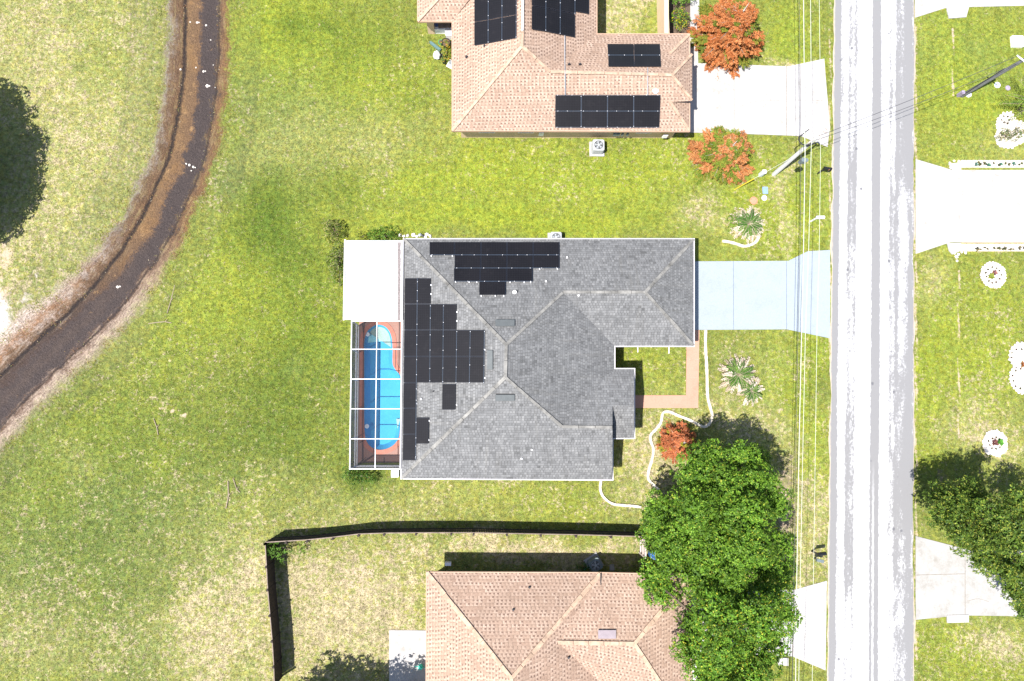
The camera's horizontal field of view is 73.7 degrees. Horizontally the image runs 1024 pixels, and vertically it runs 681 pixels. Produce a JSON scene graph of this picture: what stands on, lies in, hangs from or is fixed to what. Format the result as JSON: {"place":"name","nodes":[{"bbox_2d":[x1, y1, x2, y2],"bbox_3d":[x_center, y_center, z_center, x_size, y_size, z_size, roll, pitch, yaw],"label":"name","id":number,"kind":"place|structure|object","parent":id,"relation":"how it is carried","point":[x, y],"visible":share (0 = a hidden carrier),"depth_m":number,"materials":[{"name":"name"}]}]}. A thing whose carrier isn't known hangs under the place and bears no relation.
{"place":"outdoors","nodes":[
{"label":"outdoors","id":0,"kind":"place"},
{"bbox_2d":[0,0,260,490],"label":"drainage ditch","id":1,"kind":"structure","parent":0,"point":[30,377],"depth_m":48.33,"materials":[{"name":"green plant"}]},
{"bbox_2d":[0,0,1023,680],"bbox_3d":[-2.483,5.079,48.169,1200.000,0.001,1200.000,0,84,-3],"label":"lawn","id":2,"kind":"structure","parent":0,"point":[626,16],"depth_m":48.60,"materials":[{"name":"green plant"}]},
{"bbox_2d":[0,1,238,451],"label":"dry weeds","id":3,"kind":"object","parent":2,"relation":"on","point":[69,372],"visible":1,"depth_m":48.24,"materials":[{"name":"beige plant"}]},
{"bbox_2d":[1,0,245,465],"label":"green weeds","id":4,"kind":"object","parent":2,"relation":"on","point":[115,219],"visible":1,"depth_m":48.21,"materials":[{"name":"green plant"}]},
{"bbox_2d":[225,481,230,508],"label":"fallen branch","id":5,"kind":"object","parent":2,"relation":"on","point":[228,494],"visible":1,"depth_m":46.65,"materials":[{"name":"beige wood"}]},
{"bbox_2d":[266,542,292,565],"bbox_3d":[-15.658,14.068,45.646,1.892,1.852,1.464,37,83,1],"label":"creeper","id":6,"kind":"object","parent":2,"relation":"on","point":[277,548],"visible":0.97,"depth_m":45.44,"materials":[{"name":"green plant"}]},
{"bbox_2d":[296,541,305,556],"bbox_3d":[-14.274,14.066,46.201,0.742,0.863,1.053,37,83,1],"label":"sapling","id":7,"kind":"object","parent":2,"relation":"on","point":[302,549],"visible":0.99,"depth_m":46.02,"materials":[{"name":"green plant"}]},
{"bbox_2d":[321,219,345,243],"bbox_3d":[-12.728,-7.822,48.412,1.780,1.234,1.826,0,84,-3],"label":"shrub","id":8,"kind":"object","parent":2,"relation":"on","point":[327,226],"visible":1,"depth_m":48.29,"materials":[{"name":"green plant"}]},
{"bbox_2d":[325,241,343,286],"bbox_3d":[-12.336,-5.399,48.199,1.908,1.202,3.290,0,84,-3],"label":"shrub","id":9,"kind":"object","parent":2,"relation":"on","point":[337,262],"visible":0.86,"depth_m":48.04,"materials":[{"name":"green plant"}]},
{"bbox_2d":[340,466,377,484],"bbox_3d":[-10.496,9.228,46.778,2.674,1.148,1.329,0,84,-3],"label":"shrub","id":10,"kind":"object","parent":2,"relation":"on","point":[354,475],"visible":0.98,"depth_m":46.61,"materials":[{"name":"green plant"}]},
{"bbox_2d":[354,230,368,239],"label":"shrub","id":11,"kind":"object","parent":2,"relation":"on","point":[361,234],"visible":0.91,"depth_m":48.45,"materials":[{"name":"green plant"}]},
{"bbox_2d":[358,322,400,462],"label":"pool deck","id":12,"kind":"structure","parent":2,"relation":"on","point":[365,455],"depth_m":47.54,"materials":[{"name":"brick"}]},
{"bbox_2d":[349,320,401,476],"bbox_3d":[-9.090,4.040,46.536,3.459,2.785,10.544,0,84,-3],"label":"screen enclosure","id":13,"kind":"object","parent":12,"relation":"on","point":[354,438],"visible":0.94,"depth_m":45.90,"materials":[{"name":"white paint"}]},
{"bbox_2d":[360,321,400,453],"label":"swimming pool","id":14,"kind":"structure","parent":2,"relation":"in","point":[384,391],"depth_m":48.34,"materials":[{"name":"plaster"},{"name":"water"},{"name":"brick pavers"}]},
{"bbox_2d":[367,225,400,239],"bbox_3d":[-9.138,-7.573,48.549,2.502,1.282,1.291,0,84,-3],"label":"shrub","id":15,"kind":"object","parent":2,"relation":"on","point":[379,233],"visible":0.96,"depth_m":48.43,"materials":[{"name":"green plant"}]},
{"bbox_2d":[389,630,425,680],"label":"patio","id":16,"kind":"structure","parent":2,"relation":"on","point":[407,651],"depth_m":46.17,"materials":[{"name":"white concrete"}]},
{"bbox_2d":[414,664,424,669],"bbox_3d":[-6.210,21.955,45.948,0.690,0.377,0.314,28,83,0],"label":"watering can","id":17,"kind":"object","parent":16,"relation":"on","point":[420,666],"visible":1,"depth_m":45.85,"materials":[{"name":"teal plastic"}]},
{"bbox_2d":[429,41,440,51],"bbox_3d":[-5.706,-21.873,50.722,1.019,0.185,0.200,39,83,1],"label":"plastic trough","id":18,"kind":"object","parent":2,"relation":"on","point":[435,46],"visible":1,"depth_m":50.66,"materials":[{"name":"teal plastic"}]},
{"bbox_2d":[433,50,439,59],"bbox_3d":[-5.570,-21.181,50.598,0.547,0.450,0.691,0,84,-3],"label":"garbage bag","id":19,"kind":"object","parent":2,"relation":"on","point":[436,54],"visible":1,"depth_m":50.45,"materials":[{"name":"white plastic"}]},
{"bbox_2d":[438,23,450,27],"bbox_3d":[-5.017,-23.290,50.665,0.901,0.725,0.602,-5,84,-4],"label":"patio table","id":20,"kind":"object","parent":2,"relation":"on","point":[443,25],"visible":0.71,"depth_m":50.29,"materials":[{"name":"black"}]},
{"bbox_2d":[439,39,451,63],"bbox_3d":[-4.825,-21.247,50.336,0.904,1.023,1.821,-9,85,-4],"label":"shrub","id":21,"kind":"object","parent":2,"relation":"on","point":[447,50],"visible":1,"depth_m":50.15,"materials":[{"name":"green plant"}]},
{"bbox_2d":[441,38,450,48],"bbox_3d":[-4.877,-21.962,50.635,0.713,0.520,0.702,0,84,-3],"label":"plant pot","id":22,"kind":"object","parent":2,"relation":"on","point":[448,41],"visible":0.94,"depth_m":50.39,"materials":[{"name":"black paint"}]},
{"bbox_2d":[445,29,451,39],"bbox_3d":[-4.554,-22.683,50.665,0.760,0.645,0.460,0,84,-3],"label":"storage box","id":23,"kind":"object","parent":2,"relation":"on","point":[448,33],"visible":0.61,"depth_m":50.35,"materials":[{"name":"white paint"}]},
{"bbox_2d":[446,59,451,68],"bbox_3d":[-4.501,-20.394,50.560,0.500,0.380,0.620,29,83,0],"label":"side table","id":24,"kind":"object","parent":2,"relation":"on","point":[449,65],"visible":0.57,"depth_m":50.38,"materials":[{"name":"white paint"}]},
{"bbox_2d":[263,528,641,680],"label":"wooden fence","id":25,"kind":"object","parent":2,"relation":"on","point":[273,615],"visible":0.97,"depth_m":45.74,"materials":[{"name":"black wood"}]},
{"bbox_2d":[343,238,694,480],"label":"grey roof house","id":26,"kind":"structure","parent":2,"relation":"on","point":[510,371],"depth_m":45.07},
{"bbox_2d":[417,0,692,137],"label":"tan roof house","id":27,"kind":"structure","parent":2,"relation":"on","point":[543,68],"depth_m":47.47,"materials":[{"name":"beige tile"}]},
{"bbox_2d":[548,232,561,237],"bbox_3d":[3.137,-7.350,49.316,1.050,0.900,1.050,0,84,-3],"label":"air conditioner","id":28,"kind":"object","parent":2,"relation":"on","point":[555,235],"visible":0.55,"depth_m":48.93,"materials":[{"name":"white metal"}]},
{"bbox_2d":[426,561,696,680],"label":"tan roof house","id":29,"kind":"structure","parent":2,"relation":"on","point":[538,626],"depth_m":43.53,"materials":[{"name":"beige tile"}]},
{"bbox_2d":[576,561,591,571],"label":"shrub","id":30,"kind":"object","parent":2,"relation":"on","point":[585,567],"visible":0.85,"depth_m":46.91,"materials":[{"name":"green plant"}]},
{"bbox_2d":[583,552,603,571],"bbox_3d":[5.548,15.491,47.032,1.404,0.900,1.050,-31,86,-6],"label":"air conditioner","id":31,"kind":"object","parent":2,"relation":"on","point":[594,562],"visible":0.99,"depth_m":46.69,"materials":[{"name":"grey metal"}]},
{"bbox_2d":[589,139,603,156],"bbox_3d":[6.296,-14.223,50.204,1.100,0.900,1.100,0,84,-3],"label":"air conditioner","id":32,"kind":"object","parent":2,"relation":"on","point":[596,147],"visible":1,"depth_m":49.85,"materials":[{"name":"white metal"}]},
{"bbox_2d":[599,481,640,507],"bbox_3d":[7.388,11.174,47.970,3.482,0.130,1.052,32,83,1],"label":"lawn edging","id":33,"kind":"object","parent":2,"relation":"on","point":[612,503],"visible":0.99,"depth_m":47.90,"materials":[{"name":"concrete"}]},
{"bbox_2d":[638,531,646,558],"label":"wooden gate","id":34,"kind":"structure","parent":2,"relation":"on","point":[642,552],"depth_m":46.71,"materials":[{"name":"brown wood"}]},
{"bbox_2d":[656,420,696,465],"bbox_3d":[11.688,7.131,47.446,3.088,2.743,3.425,0,84,-3],"label":"cypress tree","id":35,"kind":"object","parent":2,"relation":"on","point":[678,439],"visible":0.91,"depth_m":47.55,"materials":[{"name":"orange plant"}]},
{"bbox_2d":[669,0,689,32],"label":"flower bed","id":36,"kind":"object","parent":2,"relation":"on","point":[672,26],"visible":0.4,"depth_m":52.07,"materials":[{"name":"soil"}]},
{"bbox_2d":[670,6,691,30],"bbox_3d":[12.520,-24.151,51.356,1.609,1.384,1.740,-42,87,-6],"label":"shrub","id":37,"kind":"object","parent":36,"relation":"on","point":[679,20],"visible":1,"depth_m":51.04,"materials":[{"name":"green plant"}]},
{"bbox_2d":[669,0,695,6],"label":"shrub","id":38,"kind":"object","parent":36,"relation":"on","point":[677,1],"visible":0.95,"depth_m":51.32,"materials":[{"name":"green plant"}]},
{"bbox_2d":[646,330,713,489],"bbox_3d":[12.649,5.170,48.874,3.540,0.130,11.873,29,83,0],"label":"lawn edging","id":39,"kind":"object","parent":2,"relation":"on","point":[654,430],"visible":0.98,"depth_m":48.76,"materials":[{"name":"concrete"}]},
{"bbox_2d":[634,438,797,595],"bbox_3d":[13.471,11.137,43.339,10.646,10.159,9.964,0,84,-3],"label":"shade tree","id":40,"kind":"object","parent":2,"relation":"on","point":[757,551],"visible":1,"depth_m":40.94,"materials":[{"name":"green plant"}]},
{"bbox_2d":[635,555,804,680],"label":"shade tree","id":41,"kind":"object","parent":2,"relation":"on","point":[722,624],"visible":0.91,"depth_m":40.12,"materials":[{"name":"green plant"}]},
{"bbox_2d":[686,125,754,185],"bbox_3d":[15.563,-13.782,49.468,5.153,3.582,4.583,0,84,-3],"label":"tree","id":42,"kind":"object","parent":2,"relation":"on","point":[721,153],"visible":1,"depth_m":49.64,"materials":[{"name":"red leaf"},{"name":"bark"}]},
{"bbox_2d":[687,0,764,78],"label":"cypress tree","id":43,"kind":"object","parent":2,"relation":"on","point":[727,35],"visible":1,"depth_m":49.91,"materials":[{"name":"red leaf"},{"name":"bark"}]},
{"bbox_2d":[727,211,739,232],"bbox_3d":[16.389,-8.748,50.242,1.227,0.795,1.552,0,84,-3],"label":"fern","id":44,"kind":"object","parent":2,"relation":"on","point":[731,223],"visible":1,"depth_m":50.19,"materials":[{"name":"green plant"}]},
{"bbox_2d":[717,354,758,393],"bbox_3d":[16.287,2.374,49.028,2.955,0.882,2.955,0,84,-3],"label":"sago palm","id":45,"kind":"object","parent":2,"relation":"on","point":[741,373],"visible":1,"depth_m":48.87,"materials":[{"name":"green plant"}]},
{"bbox_2d":[722,235,759,247],"bbox_3d":[16.957,-7.216,50.402,2.896,0.130,0.804,-8,84,-4],"label":"stone arc","id":46,"kind":"object","parent":2,"relation":"on","point":[742,245],"visible":1,"depth_m":50.32,"materials":[{"name":"stone"}]},
{"bbox_2d":[729,205,765,244],"bbox_3d":[17.426,-8.551,50.297,2.817,0.767,3.058,0,84,-3],"label":"sago palm","id":47,"kind":"object","parent":2,"relation":"on","point":[750,222],"visible":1,"depth_m":50.15,"materials":[{"name":"green plant"}]},
{"bbox_2d":[736,377,764,405],"bbox_3d":[17.145,3.636,49.069,2.270,0.625,2.194,0,84,-3],"label":"sago palm","id":48,"kind":"object","parent":2,"relation":"on","point":[751,393],"visible":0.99,"depth_m":48.93,"materials":[{"name":"green plant"}]},
{"bbox_2d":[750,197,757,204],"bbox_3d":[17.994,-10.416,50.850,0.600,0.056,0.600,0,84,-3],"label":"access lid","id":49,"kind":"object","parent":2,"relation":"on","point":[754,200],"visible":1,"depth_m":50.83,"materials":[{"name":"beige concrete"}]},
{"bbox_2d":[758,170,765,176],"bbox_3d":[18.573,-12.397,50.690,0.280,0.810,0.280,0,84,-3],"label":"utility pedestal","id":50,"kind":"object","parent":2,"relation":"on","point":[762,172],"visible":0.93,"depth_m":50.53,"materials":[{"name":"white plastic"}]},
{"bbox_2d":[762,187,767,193],"bbox_3d":[18.901,-11.208,50.966,0.390,0.075,0.520,0,84,-3],"label":"meter cover","id":51,"kind":"object","parent":2,"relation":"on","point":[765,190],"visible":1,"depth_m":50.94,"materials":[{"name":"blue plastic"}]},
{"bbox_2d":[772,127,827,175],"bbox_3d":[19.373,-12.731,47.979,1.284,6.954,2.528,31,83,1],"label":"utility pole","id":52,"kind":"object","parent":2,"relation":"on","point":[803,160],"visible":0.98,"depth_m":46.12,"materials":[{"name":"concrete"}]},
{"bbox_2d":[734,159,788,189],"bbox_3d":[18.145,-12.053,49.247,3.359,3.717,0.086,-23,86,-5],"label":"guy wire","id":53,"kind":"object","parent":52,"relation":"attached to","point":[753,179],"visible":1,"depth_m":50.00,"materials":[{"name":"yellow plastic"}]},
{"bbox_2d":[792,9,801,680],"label":"power line","id":54,"kind":"object","parent":52,"relation":"attached to","point":[798,323],"visible":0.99,"depth_m":44.45,"materials":[{"name":"metal"}]},
{"bbox_2d":[795,0,805,680],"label":"power line","id":55,"kind":"object","parent":52,"relation":"attached to","point":[801,340],"visible":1,"depth_m":43.92,"materials":[{"name":"metal"}]},
{"bbox_2d":[799,0,811,652],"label":"power line","id":56,"kind":"object","parent":52,"relation":"attached to","point":[805,341],"visible":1,"depth_m":43.97,"materials":[{"name":"metal"}]},
{"bbox_2d":[812,1,820,677],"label":"power line","id":57,"kind":"object","parent":52,"relation":"attached to","point":[816,351],"visible":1,"depth_m":43.93,"materials":[{"name":"metal"}]},
{"bbox_2d":[817,63,1017,139],"bbox_3d":[27.269,-16.047,46.076,16.014,1.004,0.031,-22,86,-5],"label":"power line","id":58,"kind":"object","parent":52,"relation":"attached to","point":[922,101],"visible":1,"depth_m":46.61,"materials":[{"name":"metal"}]},
{"bbox_2d":[819,54,1020,135],"bbox_3d":[27.291,-16.390,45.682,15.903,0.546,0.031,-23,86,-5],"label":"power line","id":59,"kind":"object","parent":52,"relation":"attached to","point":[919,96],"visible":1,"depth_m":45.97,"materials":[{"name":"metal"}]},
{"bbox_2d":[810,216,824,221],"bbox_3d":[22.475,-8.937,50.264,0.564,1.330,0.258,0,84,-3],"label":"mailbox","id":60,"kind":"object","parent":2,"relation":"on","point":[821,217],"visible":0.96,"depth_m":49.77,"materials":[{"name":"white paint"}]},
{"bbox_2d":[811,550,826,556],"bbox_3d":[21.432,14.833,47.704,0.562,1.330,0.251,-6,84,-4],"label":"mailbox","id":61,"kind":"object","parent":2,"relation":"on","point":[821,553],"visible":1,"depth_m":47.19,"materials":[{"name":"metal"}]},
{"bbox_2d":[814,558,823,562],"bbox_3d":[21.409,15.357,47.859,0.512,0.910,0.200,14,83,-1],"label":"paper box","id":62,"kind":"object","parent":2,"relation":"on","point":[819,560],"visible":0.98,"depth_m":47.41,"materials":[{"name":"metal"}]},
{"bbox_2d":[817,166,831,173],"bbox_3d":[23.206,-12.587,50.687,0.562,1.330,0.251,8,84,-2],"label":"mailbox","id":63,"kind":"object","parent":2,"relation":"on","point":[827,168],"visible":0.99,"depth_m":50.19,"materials":[{"name":"metal"}]},
{"bbox_2d":[921,475,1023,620],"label":"shade tree","id":64,"kind":"object","parent":2,"relation":"on","point":[993,530],"visible":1,"depth_m":42.43,"materials":[{"name":"green plant"}]},
{"bbox_2d":[957,55,1023,97],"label":"utility pole","id":65,"kind":"object","parent":2,"relation":"on","point":[962,93],"visible":0.97,"depth_m":49.69,"materials":[{"name":"metal"}]},
{"bbox_2d":[960,160,1023,167],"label":"flower border","id":66,"kind":"object","parent":2,"relation":"on","point":[967,163],"visible":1,"depth_m":52.04,"materials":[{"name":"concrete"}]},
{"bbox_2d":[961,244,1023,251],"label":"flower border","id":67,"kind":"object","parent":2,"relation":"on","point":[968,247],"visible":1,"depth_m":51.35,"materials":[{"name":"concrete"}]},
{"bbox_2d":[980,261,1006,287],"bbox_3d":[36.010,-4.916,51.129,2.076,0.196,2.072,0,84,-3],"label":"stone planter","id":68,"kind":"object","parent":2,"relation":"on","point":[989,265],"visible":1,"depth_m":51.12,"materials":[{"name":"white stone"}]},
{"bbox_2d":[982,429,1007,456],"bbox_3d":[35.209,7.475,49.782,1.942,0.194,2.033,0,84,-3],"label":"stone planter","id":69,"kind":"object","parent":2,"relation":"on","point":[998,434],"visible":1,"depth_m":49.76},
{"bbox_2d":[992,439,998,445],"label":"rosette plant","id":70,"kind":"object","parent":69,"relation":"on","point":[995,442],"visible":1,"depth_m":49.68,"materials":[{"name":"red plant"}]},
{"bbox_2d":[998,438,1004,445],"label":"rosette plant","id":71,"kind":"object","parent":69,"relation":"on","point":[1001,442],"visible":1,"depth_m":49.68,"materials":[{"name":"green plant"}]},
{"bbox_2d":[994,111,1023,148],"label":"stone planter","id":72,"kind":"object","parent":2,"relation":"on","point":[1000,124],"visible":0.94,"depth_m":52.43,"materials":[{"name":"white stone"}]},
{"bbox_2d":[995,127,1023,141],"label":"ground plant","id":73,"kind":"object","parent":72,"relation":"in","point":[1006,134],"visible":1,"depth_m":52.07,"materials":[{"name":"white plant"}]},
{"bbox_2d":[998,74,1023,132],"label":"date palm","id":74,"kind":"object","parent":2,"relation":"on","point":[1021,109],"visible":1,"depth_m":51.18,"materials":[{"name":"green plant"}]},
{"bbox_2d":[1008,342,1023,394],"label":"stone planter","id":75,"kind":"object","parent":2,"relation":"on","point":[1017,359],"visible":1,"depth_m":50.45,"materials":[{"name":"white stone"}]},
{"bbox_2d":[1010,35,1023,47],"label":"square planter","id":76,"kind":"object","parent":2,"relation":"on","point":[1016,41],"visible":1,"depth_m":53.10,"materials":[{"name":"white paint"}]},
{"bbox_2d":[635,330,699,407],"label":"path","id":77,"kind":"structure","parent":0,"point":[689,399],"depth_m":49.00,"materials":[{"name":"beige concrete"}]},
{"bbox_2d":[690,37,697,63],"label":"path","id":78,"kind":"structure","parent":0,"point":[694,56],"depth_m":51.78,"materials":[{"name":"white concrete"}]},
{"bbox_2d":[690,0,698,41],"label":"path","id":79,"kind":"structure","parent":0,"point":[694,7],"depth_m":52.15,"materials":[{"name":"white concrete"}]},
{"bbox_2d":[692,581,826,669],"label":"driveway","id":80,"kind":"structure","parent":0,"point":[811,604],"depth_m":47.75,"materials":[{"name":"white concrete"}]},
{"bbox_2d":[690,59,829,146],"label":"driveway","id":81,"kind":"structure","parent":0,"point":[759,99],"depth_m":51.67,"materials":[{"name":"white concrete"}]},
{"bbox_2d":[695,250,829,337],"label":"driveway","id":82,"kind":"structure","parent":0,"point":[747,295],"depth_m":50.09,"materials":[{"name":"white concrete"}]},
{"bbox_2d":[778,658,787,665],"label":"pavement","id":83,"kind":"structure","parent":0,"point":[785,662],"depth_m":47.37,"materials":[{"name":"white concrete"}]},
{"bbox_2d":[827,0,915,680],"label":"road","id":84,"kind":"structure","parent":0,"point":[871,609],"depth_m":50.11,"materials":[{"name":"grey asphalt"}]},
{"bbox_2d":[947,243,960,253],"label":"pavement","id":85,"kind":"structure","parent":0,"point":[956,247],"depth_m":51.21,"materials":[{"name":"white concrete"}]},
{"bbox_2d":[948,163,960,170],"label":"pavement","id":86,"kind":"structure","parent":0,"point":[956,166],"depth_m":51.89,"materials":[{"name":"white concrete"}]},
{"bbox_2d":[946,615,968,622],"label":"pavement","id":87,"kind":"structure","parent":0,"point":[957,618],"depth_m":48.29,"materials":[{"name":"white concrete"}]},
{"bbox_2d":[946,5,969,18],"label":"pavement","id":88,"kind":"structure","parent":0,"point":[958,12],"depth_m":53.23,"materials":[{"name":"white concrete"}]},
{"bbox_2d":[915,159,1023,253],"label":"driveway","id":89,"kind":"structure","parent":0,"point":[970,206],"depth_m":51.64,"materials":[{"name":"white concrete"}]},
{"bbox_2d":[915,536,1023,619],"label":"driveway","id":90,"kind":"structure","parent":0,"point":[948,581],"depth_m":48.58,"materials":[{"name":"concrete"}]},
{"bbox_2d":[915,0,1023,17],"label":"driveway","id":91,"kind":"structure","parent":0,"point":[923,7],"depth_m":53.34,"materials":[{"name":"white concrete"}]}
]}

